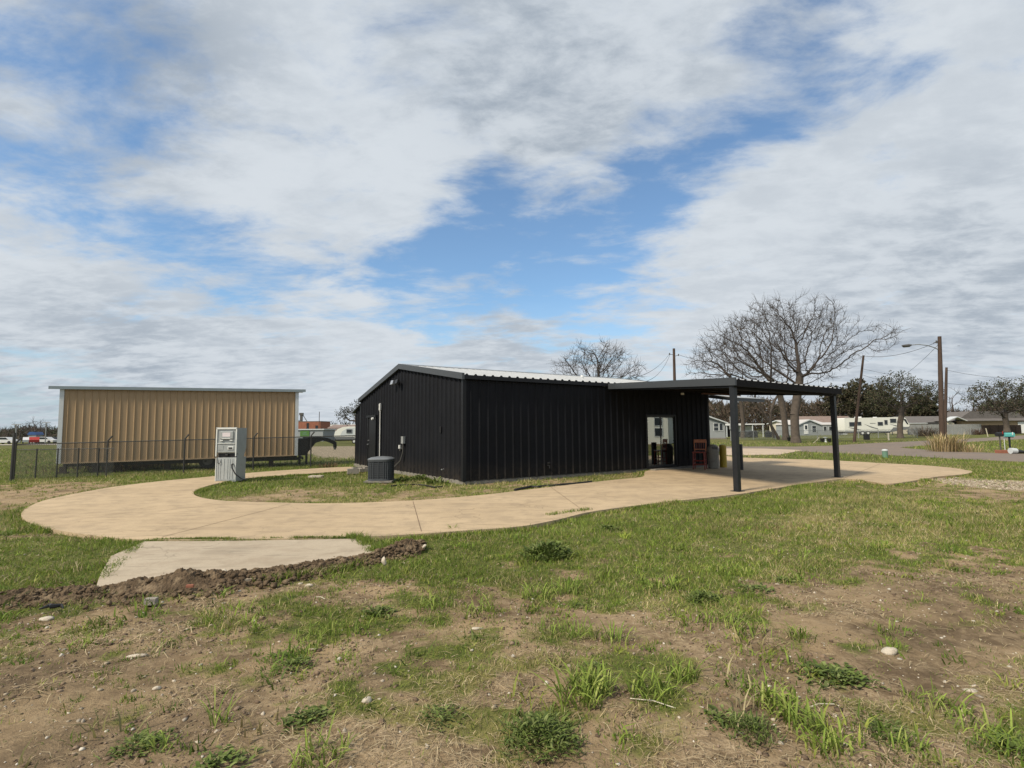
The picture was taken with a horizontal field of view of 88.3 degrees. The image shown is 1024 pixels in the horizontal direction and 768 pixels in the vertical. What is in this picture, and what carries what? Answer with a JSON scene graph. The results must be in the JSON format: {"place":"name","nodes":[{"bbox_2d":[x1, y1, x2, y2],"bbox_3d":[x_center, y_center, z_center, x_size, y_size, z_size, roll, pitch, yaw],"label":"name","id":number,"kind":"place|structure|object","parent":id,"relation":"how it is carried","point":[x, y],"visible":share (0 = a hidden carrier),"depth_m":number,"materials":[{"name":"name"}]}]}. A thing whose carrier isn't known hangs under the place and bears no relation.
{"place":"outdoors","nodes":[
{"label":"outdoors","id":0,"kind":"place"},
{"bbox_2d":[21,456,971,541],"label":"driveway","id":1,"kind":"structure","parent":0,"point":[508,510],"depth_m":11.01,"materials":[{"name":"beige concrete"}]},
{"bbox_2d":[215,427,246,481],"bbox_3d":[-8.934,2.267,17.075,1.004,1.715,0.770,0,-5,-2],"label":"drive up kiosk","id":2,"kind":"object","parent":1,"relation":"on","point":[230,462],"visible":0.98,"depth_m":16.81,"materials":[{"name":"white metal"}]},
{"bbox_2d":[28,464,878,536],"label":"slab joints","id":3,"kind":"object","parent":1,"relation":"on","point":[413,503],"visible":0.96,"depth_m":10.52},
{"bbox_2d":[514,481,591,490],"bbox_3d":[1.122,2.812,14.666,2.975,0.066,0.336,4,-6,-40],"label":"drain hose","id":4,"kind":"object","parent":1,"relation":"on","point":[530,486],"visible":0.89,"depth_m":14.50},
{"bbox_2d":[692,439,706,469],"bbox_3d":[7.171,2.687,20.173,0.484,1.126,0.505,-3,-6,28],"label":"wooden chair","id":5,"kind":"object","parent":1,"relation":"on","point":[696,441],"visible":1,"depth_m":20.29,"materials":[{"name":"red paint"}]},
{"bbox_2d":[707,444,718,468],"bbox_3d":[7.787,2.800,20.408,0.460,0.930,0.460,0,-5,0],"label":"litter bin","id":6,"kind":"object","parent":1,"relation":"on","point":[713,455],"visible":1,"depth_m":20.23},
{"bbox_2d":[719,444,726,466],"bbox_3d":[8.407,2.860,21.015,0.270,0.905,0.270,0,-5,0],"label":"bollard","id":7,"kind":"object","parent":1,"relation":"on","point":[723,455],"visible":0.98,"depth_m":20.91,"materials":[{"name":"metal"}]},
{"bbox_2d":[0,428,1023,767],"bbox_3d":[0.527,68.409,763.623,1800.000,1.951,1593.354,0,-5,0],"label":"ground","id":8,"kind":"structure","parent":0,"point":[38,716],"depth_m":3.78,"materials":[{"name":"soil"}]},
{"bbox_2d":[9,433,15,480],"bbox_3d":[-16.807,2.454,17.759,0.078,1.620,0.078,-2,-5,22],"label":"gate post","id":9,"kind":"object","parent":8,"relation":"on","point":[12,456],"visible":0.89,"depth_m":17.74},
{"bbox_2d":[0,423,57,440],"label":"woodland","id":10,"kind":"object","parent":8,"relation":"on","point":[54,432],"visible":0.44,"depth_m":153.51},
{"bbox_2d":[15,448,114,478],"bbox_3d":[-16.132,2.871,19.040,2.986,1.100,0.044,1,-5,-18],"label":"chain link fence","id":11,"kind":"object","parent":8,"relation":"on","point":[76,474],"visible":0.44,"depth_m":19.07,"materials":[{"name":"grey"}]},
{"bbox_2d":[5,461,196,474],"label":"grass","id":12,"kind":"structure","parent":8,"relation":"on","point":[125,467],"depth_m":22.78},
{"bbox_2d":[95,727,177,764],"bbox_3d":[-1.905,1.844,2.714,0.331,0.045,0.318,0,-5,0],"label":"leafy weed","id":13,"kind":"object","parent":8,"relation":"on","point":[137,737],"visible":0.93,"depth_m":2.71,"materials":[{"name":"green plant"}]},
{"bbox_2d":[144,597,158,605],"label":"rock","id":14,"kind":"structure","parent":8,"relation":"on","point":[154,599],"depth_m":4.91,"materials":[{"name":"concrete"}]},
{"bbox_2d":[141,730,188,753],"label":"grass tuft","id":15,"kind":"object","parent":8,"relation":"on","point":[165,739],"visible":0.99,"depth_m":2.69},
{"bbox_2d":[13,432,354,479],"bbox_3d":[-10.608,2.850,22.655,15.836,1.678,0.113,3,-6,-36],"label":"chain link fence","id":16,"kind":"object","parent":8,"relation":"on","point":[184,454],"visible":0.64,"depth_m":20.59,"materials":[{"name":"grey"}]},
{"bbox_2d":[63,437,336,469],"bbox_3d":[-13.463,3.115,23.912,10.488,1.310,2.200,2,-5,-24],"label":"gooseneck trailer","id":17,"kind":"object","parent":8,"relation":"on","point":[304,446],"visible":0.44,"depth_m":23.78,"materials":[{"name":"black metal"}]},
{"bbox_2d":[48,386,305,463],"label":"storage shed","id":18,"kind":"structure","parent":17,"relation":"on","point":[94,414],"depth_m":22.25,"materials":[{"name":"beige metal"}]},
{"bbox_2d":[0,538,426,610],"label":"dirt row","id":19,"kind":"object","parent":8,"relation":"on","point":[177,581],"visible":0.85,"depth_m":5.42,"materials":[{"name":"soil"}]},
{"bbox_2d":[196,689,243,728],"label":"grass tuft","id":20,"kind":"object","parent":8,"relation":"on","point":[219,715],"visible":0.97,"depth_m":2.97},
{"bbox_2d":[192,744,263,767],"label":"leafy weed","id":21,"kind":"object","parent":8,"relation":"on","point":[225,756],"visible":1,"depth_m":2.59,"materials":[{"name":"green plant"}]},
{"bbox_2d":[95,539,373,591],"bbox_3d":[-3.527,2.213,6.493,3.582,0.100,2.433,0,-5,0],"label":"concrete apron","id":22,"kind":"object","parent":8,"relation":"on","point":[153,558],"visible":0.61,"depth_m":6.73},
{"bbox_2d":[266,654,318,674],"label":"leafy weed","id":23,"kind":"object","parent":8,"relation":"on","point":[287,662],"visible":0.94,"depth_m":3.66,"materials":[{"name":"green plant"}]},
{"bbox_2d":[277,636,323,655],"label":"grass tuft","id":24,"kind":"object","parent":8,"relation":"on","point":[318,642],"visible":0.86,"depth_m":3.95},
{"bbox_2d":[277,700,339,733],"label":"leafy weed","id":25,"kind":"object","parent":8,"relation":"on","point":[290,718],"visible":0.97,"depth_m":2.97,"materials":[{"name":"green plant"}]},
{"bbox_2d":[298,413,330,428],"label":"brick building","id":26,"kind":"structure","parent":8,"relation":"on","point":[302,424],"depth_m":149.43,"materials":[{"name":"red brick"}]},
{"bbox_2d":[298,429,336,440],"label":"grey shop building","id":27,"kind":"structure","parent":8,"relation":"on","point":[318,432],"depth_m":117.55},
{"bbox_2d":[291,621,347,642],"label":"grass tuft","id":28,"kind":"object","parent":8,"relation":"on","point":[319,634],"visible":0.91,"depth_m":4.23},
{"bbox_2d":[288,711,356,767],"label":"grass tuft","id":29,"kind":"object","parent":8,"relation":"on","point":[309,758],"visible":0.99,"depth_m":2.61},
{"bbox_2d":[334,426,354,442],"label":"camper trailer","id":30,"kind":"object","parent":8,"relation":"on","point":[349,430],"visible":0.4,"depth_m":79.84,"materials":[{"name":"white metal"}]},
{"bbox_2d":[334,399,359,425],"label":"bare tree","id":31,"kind":"object","parent":8,"relation":"on","point":[347,410],"visible":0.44,"depth_m":119.66,"materials":[{"name":"grey plant"}]},
{"bbox_2d":[356,605,398,619],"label":"leafy weed","id":32,"kind":"object","parent":8,"relation":"on","point":[379,608],"visible":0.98,"depth_m":4.68,"materials":[{"name":"green plant"}]},
{"bbox_2d":[364,456,396,482],"bbox_3d":[-4.109,2.670,16.567,0.860,0.790,0.860,0,-5,0],"label":"air conditioner","id":33,"kind":"object","parent":8,"relation":"on","point":[380,469],"visible":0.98,"depth_m":16.23,"materials":[{"name":"metal"}]},
{"bbox_2d":[377,533,410,544],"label":"grass tuft","id":34,"kind":"object","parent":8,"relation":"on","point":[391,540],"visible":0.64,"depth_m":7.53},
{"bbox_2d":[405,592,449,613],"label":"grass tuft","id":35,"kind":"object","parent":8,"relation":"on","point":[429,603],"visible":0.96,"depth_m":4.80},
{"bbox_2d":[415,701,466,731],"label":"leafy weed","id":36,"kind":"object","parent":8,"relation":"on","point":[436,712],"visible":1,"depth_m":2.98,"materials":[{"name":"green plant"}]},
{"bbox_2d":[456,593,503,619],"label":"grass tuft","id":37,"kind":"object","parent":8,"relation":"on","point":[478,608],"visible":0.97,"depth_m":4.67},
{"bbox_2d":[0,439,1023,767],"bbox_3d":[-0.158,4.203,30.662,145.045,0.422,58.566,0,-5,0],"label":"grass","id":38,"kind":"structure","parent":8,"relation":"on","point":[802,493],"depth_m":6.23,"materials":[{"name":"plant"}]},
{"bbox_2d":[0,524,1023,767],"bbox_3d":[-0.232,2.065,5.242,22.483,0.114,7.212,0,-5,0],"label":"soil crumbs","id":39,"kind":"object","parent":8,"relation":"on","point":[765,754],"visible":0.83,"depth_m":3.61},
{"bbox_2d":[0,505,1023,767],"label":"pebbles","id":40,"kind":"object","parent":8,"relation":"on","point":[504,657],"visible":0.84,"depth_m":3.63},
{"bbox_2d":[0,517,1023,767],"bbox_3d":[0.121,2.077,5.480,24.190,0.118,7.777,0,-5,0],"label":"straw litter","id":41,"kind":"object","parent":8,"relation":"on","point":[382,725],"visible":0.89,"depth_m":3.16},
{"bbox_2d":[520,578,554,603],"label":"grass tuft","id":42,"kind":"object","parent":8,"relation":"on","point":[544,592],"visible":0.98,"depth_m":5.12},
{"bbox_2d":[496,704,588,764],"bbox_3d":[0.160,1.804,2.771,0.518,0.112,0.509,0,-5,0],"label":"leafy weed","id":43,"kind":"object","parent":8,"relation":"on","point":[547,725],"visible":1,"depth_m":2.74,"materials":[{"name":"green plant"}]},
{"bbox_2d":[518,539,577,560],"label":"leafy weed","id":44,"kind":"object","parent":8,"relation":"on","point":[552,549],"visible":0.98,"depth_m":6.69,"materials":[{"name":"green plant"}]},
{"bbox_2d":[538,614,562,635],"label":"grass tuft","id":45,"kind":"object","parent":8,"relation":"on","point":[553,629],"visible":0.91,"depth_m":4.21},
{"bbox_2d":[552,576,581,596],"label":"grass tuft","id":46,"kind":"object","parent":8,"relation":"on","point":[567,589],"visible":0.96,"depth_m":5.29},
{"bbox_2d":[532,654,625,710],"bbox_3d":[0.402,1.789,3.170,0.549,0.208,0.525,-4,-6,32],"label":"grass tuft","id":47,"kind":"object","parent":8,"relation":"on","point":[573,683],"visible":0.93,"depth_m":3.13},
{"bbox_2d":[560,613,598,640],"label":"grass tuft","id":48,"kind":"object","parent":8,"relation":"on","point":[578,630],"visible":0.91,"depth_m":4.14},
{"bbox_2d":[570,660,621,699],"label":"grass tuft","id":49,"kind":"object","parent":8,"relation":"on","point":[606,684],"visible":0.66,"depth_m":3.20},
{"bbox_2d":[352,364,841,491],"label":"metal building","id":50,"kind":"structure","parent":8,"relation":"on","point":[466,426],"depth_m":17.93,"materials":[{"name":"metal"}]},
{"bbox_2d":[366,415,377,465],"bbox_3d":[-5.897,2.379,22.054,0.172,2.140,1.120,3,-6,-34],"label":"door","id":51,"kind":"structure","parent":50,"relation":"in","point":[371,422],"depth_m":22.05,"materials":[{"name":"metal"}]},
{"bbox_2d":[645,414,677,468],"bbox_3d":[5.771,2.203,20.414,1.740,2.030,0.090,3,-6,-34],"label":"sliding door","id":52,"kind":"structure","parent":50,"relation":"in","point":[660,430],"depth_m":20.39,"materials":[{"name":"clear glass"}]},
{"bbox_2d":[547,338,648,379],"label":"bare tree","id":53,"kind":"object","parent":8,"relation":"on","point":[599,368],"visible":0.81,"depth_m":48.18,"materials":[{"name":"grey plant"}]},
{"bbox_2d":[594,524,621,532],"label":"leafy weed","id":54,"kind":"object","parent":8,"relation":"on","point":[608,527],"visible":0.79,"depth_m":8.42,"materials":[{"name":"green plant"}]},
{"bbox_2d":[598,618,637,645],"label":"grass tuft","id":55,"kind":"object","parent":8,"relation":"on","point":[612,635],"visible":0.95,"depth_m":4.03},
{"bbox_2d":[620,665,693,703],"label":"grass tuft","id":56,"kind":"object","parent":8,"relation":"on","point":[655,681],"visible":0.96,"depth_m":3.17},
{"bbox_2d":[636,571,683,589],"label":"grass tuft","id":57,"kind":"object","parent":8,"relation":"on","point":[656,583],"visible":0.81,"depth_m":5.46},
{"bbox_2d":[660,648,715,684],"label":"grass tuft","id":58,"kind":"object","parent":8,"relation":"on","point":[681,673],"visible":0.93,"depth_m":3.36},
{"bbox_2d":[681,589,724,605],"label":"leafy weed","id":59,"kind":"object","parent":8,"relation":"on","point":[698,596],"visible":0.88,"depth_m":4.91,"materials":[{"name":"green plant"}]},
{"bbox_2d":[681,332,750,437],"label":"bare tree","id":60,"kind":"object","parent":8,"relation":"on","point":[742,414],"visible":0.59,"depth_m":71.95,"materials":[{"name":"grey plant"}]},
{"bbox_2d":[709,416,727,438],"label":"grey house","id":61,"kind":"structure","parent":8,"relation":"on","point":[717,428],"depth_m":75.22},
{"bbox_2d":[699,704,737,730],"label":"leafy weed","id":62,"kind":"object","parent":8,"relation":"on","point":[716,717],"visible":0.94,"depth_m":2.90,"materials":[{"name":"green plant"}]},
{"bbox_2d":[691,605,753,629],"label":"grass tuft","id":63,"kind":"object","parent":8,"relation":"on","point":[724,618],"visible":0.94,"depth_m":4.26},
{"bbox_2d":[703,562,750,575],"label":"grass tuft","id":64,"kind":"object","parent":8,"relation":"on","point":[710,569],"visible":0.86,"depth_m":5.94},
{"bbox_2d":[725,423,763,436],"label":"open shed","id":65,"kind":"structure","parent":8,"relation":"on","point":[749,427],"depth_m":93.13,"materials":[{"name":"white paint"}]},
{"bbox_2d":[726,617,771,639],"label":"grass tuft","id":66,"kind":"object","parent":8,"relation":"on","point":[751,628],"visible":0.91,"depth_m":4.03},
{"bbox_2d":[691,294,807,439],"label":"bare tree","id":67,"kind":"object","parent":8,"relation":"on","point":[784,421],"visible":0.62,"depth_m":63.92,"materials":[{"name":"grey plant"}]},
{"bbox_2d":[715,709,787,747],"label":"leafy weed","id":68,"kind":"object","parent":8,"relation":"on","point":[749,720],"visible":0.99,"depth_m":2.77,"materials":[{"name":"green plant"}]},
{"bbox_2d":[735,582,780,595],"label":"leafy weed","id":69,"kind":"object","parent":8,"relation":"on","point":[760,586],"visible":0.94,"depth_m":5.22,"materials":[{"name":"green plant"}]},
{"bbox_2d":[749,395,780,439],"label":"leaning tree","id":70,"kind":"object","parent":8,"relation":"on","point":[768,421],"visible":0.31,"depth_m":69.71,"materials":[{"name":"grey plant"}]},
{"bbox_2d":[742,666,790,701],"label":"grass tuft","id":71,"kind":"object","parent":8,"relation":"on","point":[764,687],"visible":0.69,"depth_m":3.13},
{"bbox_2d":[769,376,790,437],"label":"leaning tree","id":72,"kind":"object","parent":8,"relation":"on","point":[770,412],"visible":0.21,"depth_m":72.83,"materials":[{"name":"grey plant"}]},
{"bbox_2d":[742,678,827,722],"bbox_3d":[1.496,1.788,2.954,0.456,0.160,0.464,0,-5,0],"label":"grass tuft","id":73,"kind":"object","parent":8,"relation":"on","point":[781,703],"visible":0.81,"depth_m":3.00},
{"bbox_2d":[776,620,817,642],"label":"grass tuft","id":74,"kind":"object","parent":8,"relation":"on","point":[794,631],"visible":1,"depth_m":3.94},
{"bbox_2d":[768,688,833,738],"bbox_3d":[1.536,1.782,2.856,0.329,0.167,0.322,0,-5,0],"label":"grass tuft","id":75,"kind":"object","parent":8,"relation":"on","point":[796,715],"visible":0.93,"depth_m":2.84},
{"bbox_2d":[775,419,840,435],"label":"mobile home","id":76,"kind":"object","parent":8,"relation":"on","point":[806,424],"visible":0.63,"depth_m":103.74,"materials":[{"name":"grey"}]},
{"bbox_2d":[719,291,904,442],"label":"bare tree","id":77,"kind":"object","parent":8,"relation":"on","point":[794,416],"visible":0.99,"depth_m":54.58,"materials":[{"name":"grey plant"}]},
{"bbox_2d":[799,416,852,433],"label":"brown roofed house","id":78,"kind":"structure","parent":8,"relation":"on","point":[823,418],"depth_m":126.83,"materials":[{"name":"beige"}]},
{"bbox_2d":[740,429,917,439],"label":"chain link fence","id":79,"kind":"object","parent":8,"relation":"on","point":[831,432],"visible":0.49,"depth_m":72.62,"materials":[{"name":"grey"}]},
{"bbox_2d":[790,657,870,688],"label":"leafy weed","id":80,"kind":"object","parent":8,"relation":"on","point":[822,666],"visible":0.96,"depth_m":3.42,"materials":[{"name":"green plant"}]},
{"bbox_2d":[798,710,881,761],"bbox_3d":[1.599,1.782,2.660,0.330,0.142,0.454,0,-5,0],"label":"grass tuft","id":81,"kind":"object","parent":8,"relation":"on","point":[813,744],"visible":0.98,"depth_m":2.65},
{"bbox_2d":[819,382,862,417],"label":"cedar tree","id":82,"kind":"object","parent":8,"relation":"on","point":[839,404],"visible":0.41,"depth_m":131.07,"materials":[{"name":"green plant"}]},
{"bbox_2d":[824,668,890,690],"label":"leafy weed","id":83,"kind":"object","parent":8,"relation":"on","point":[857,673],"visible":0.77,"depth_m":3.37,"materials":[{"name":"green plant"}]},
{"bbox_2d":[853,355,864,441],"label":"utility pole","id":84,"kind":"object","parent":8,"relation":"on","point":[857,406],"visible":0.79,"depth_m":55.35,"materials":[{"name":"brown wood"}]},
{"bbox_2d":[840,377,881,417],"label":"cedar tree","id":85,"kind":"object","parent":8,"relation":"on","point":[867,412],"visible":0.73,"depth_m":126.95,"materials":[{"name":"green plant"}]},
{"bbox_2d":[709,395,1023,432],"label":"woodland","id":86,"kind":"object","parent":8,"relation":"on","point":[754,412],"visible":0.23,"depth_m":140.62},
{"bbox_2d":[837,417,909,434],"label":"fifth wheel trailer","id":87,"kind":"object","parent":8,"relation":"on","point":[873,424],"visible":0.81,"depth_m":101.00,"materials":[{"name":"white metal"}]},
{"bbox_2d":[864,386,899,417],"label":"cedar tree","id":88,"kind":"object","parent":8,"relation":"on","point":[886,414],"visible":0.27,"depth_m":136.14,"materials":[{"name":"green plant"}]},
{"bbox_2d":[841,714,929,750],"bbox_3d":[1.981,1.844,2.811,0.370,0.035,0.358,0,-5,0],"label":"leafy weed","id":89,"kind":"object","parent":8,"relation":"on","point":[875,727],"visible":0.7,"depth_m":2.82,"materials":[{"name":"green plant"}]},
{"bbox_2d":[881,647,897,654],"bbox_3d":[2.705,1.914,3.777,0.118,0.045,0.078,-12,5,-1],"label":"stone","id":90,"kind":"object","parent":8,"relation":"on","point":[888,650],"visible":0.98,"depth_m":3.76,"materials":[{"name":"stone"}]},
{"bbox_2d":[863,616,916,636],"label":"grass tuft","id":91,"kind":"object","parent":8,"relation":"on","point":[878,629],"visible":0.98,"depth_m":4.15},
{"bbox_2d":[864,370,937,437],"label":"oak tree","id":92,"kind":"object","parent":8,"relation":"on","point":[901,394],"visible":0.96,"depth_m":72.65,"materials":[{"name":"green plant"}]},
{"bbox_2d":[882,722,941,762],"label":"grass tuft","id":93,"kind":"object","parent":8,"relation":"on","point":[906,748],"visible":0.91,"depth_m":2.65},
{"bbox_2d":[889,416,938,433],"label":"long low house","id":94,"kind":"structure","parent":8,"relation":"on","point":[917,420],"depth_m":119.27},
{"bbox_2d":[903,393,938,415],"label":"cedar tree","id":95,"kind":"object","parent":8,"relation":"on","point":[923,412],"visible":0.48,"depth_m":128.62,"materials":[{"name":"green plant"}]},
{"bbox_2d":[905,425,938,436],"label":"bare bush","id":96,"kind":"object","parent":8,"relation":"on","point":[927,433],"visible":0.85,"depth_m":83.23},
{"bbox_2d":[902,336,944,438],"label":"utility pole","id":97,"kind":"object","parent":8,"relation":"on","point":[941,399],"visible":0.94,"depth_m":43.02,"materials":[{"name":"brown wood"}]},
{"bbox_2d":[899,676,968,709],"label":"grass tuft","id":98,"kind":"object","parent":8,"relation":"on","point":[924,701],"visible":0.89,"depth_m":3.12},
{"bbox_2d":[917,432,970,451],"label":"dry grass clump","id":99,"kind":"object","parent":8,"relation":"on","point":[940,444],"visible":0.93,"depth_m":33.11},
{"bbox_2d":[907,424,981,434],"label":"panel fence","id":100,"kind":"object","parent":8,"relation":"on","point":[956,426],"visible":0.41,"depth_m":102.34,"materials":[{"name":"grey metal"}]},
{"bbox_2d":[944,367,947,438],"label":"utility pole","id":101,"kind":"object","parent":8,"relation":"on","point":[945,392],"visible":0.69,"depth_m":45.28,"materials":[{"name":"brown wood"}]},
{"bbox_2d":[902,690,1005,732],"bbox_3d":[2.516,1.820,2.945,0.410,0.130,0.376,0,-5,0],"label":"grass tuft","id":102,"kind":"object","parent":8,"relation":"on","point":[984,714],"visible":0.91,"depth_m":2.94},
{"bbox_2d":[948,442,986,451],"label":"dry grass clump","id":103,"kind":"object","parent":8,"relation":"on","point":[967,449],"visible":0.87,"depth_m":32.42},
{"bbox_2d":[927,411,1023,432],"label":"tan house","id":104,"kind":"structure","parent":8,"relation":"on","point":[969,417],"depth_m":112.11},
{"bbox_2d":[960,375,1023,431],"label":"oak tree","id":105,"kind":"object","parent":8,"relation":"on","point":[1004,397],"visible":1,"depth_m":98.47,"materials":[{"name":"green plant"}]},
{"bbox_2d":[965,709,1023,753],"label":"grass tuft","id":106,"kind":"object","parent":8,"relation":"on","point":[1010,728],"visible":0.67,"depth_m":2.74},
{"bbox_2d":[971,729,1023,767],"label":"leafy weed","id":107,"kind":"object","parent":8,"relation":"on","point":[1015,742],"visible":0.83,"depth_m":2.66,"materials":[{"name":"green plant"}]},
{"bbox_2d":[981,425,1021,433],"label":"wooden fence","id":108,"kind":"object","parent":8,"relation":"on","point":[993,429],"visible":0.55,"depth_m":103.80,"materials":[{"name":"brown wood"}]},
{"bbox_2d":[0,0,1023,429],"label":"sky","id":109,"kind":"structure","parent":0,"point":[323,198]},
{"bbox_2d":[726,448,800,455],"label":"side driveway","id":110,"kind":"structure","parent":0,"point":[746,451],"depth_m":35.07,"materials":[{"name":"concrete"}]},
{"bbox_2d":[718,435,1023,462],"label":"road","id":111,"kind":"structure","parent":0,"point":[895,448],"depth_m":35.52,"materials":[{"name":"asphalt"}]},
{"bbox_2d":[932,477,1023,490],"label":"gravel","id":112,"kind":"structure","parent":0,"point":[998,484],"depth_m":14.77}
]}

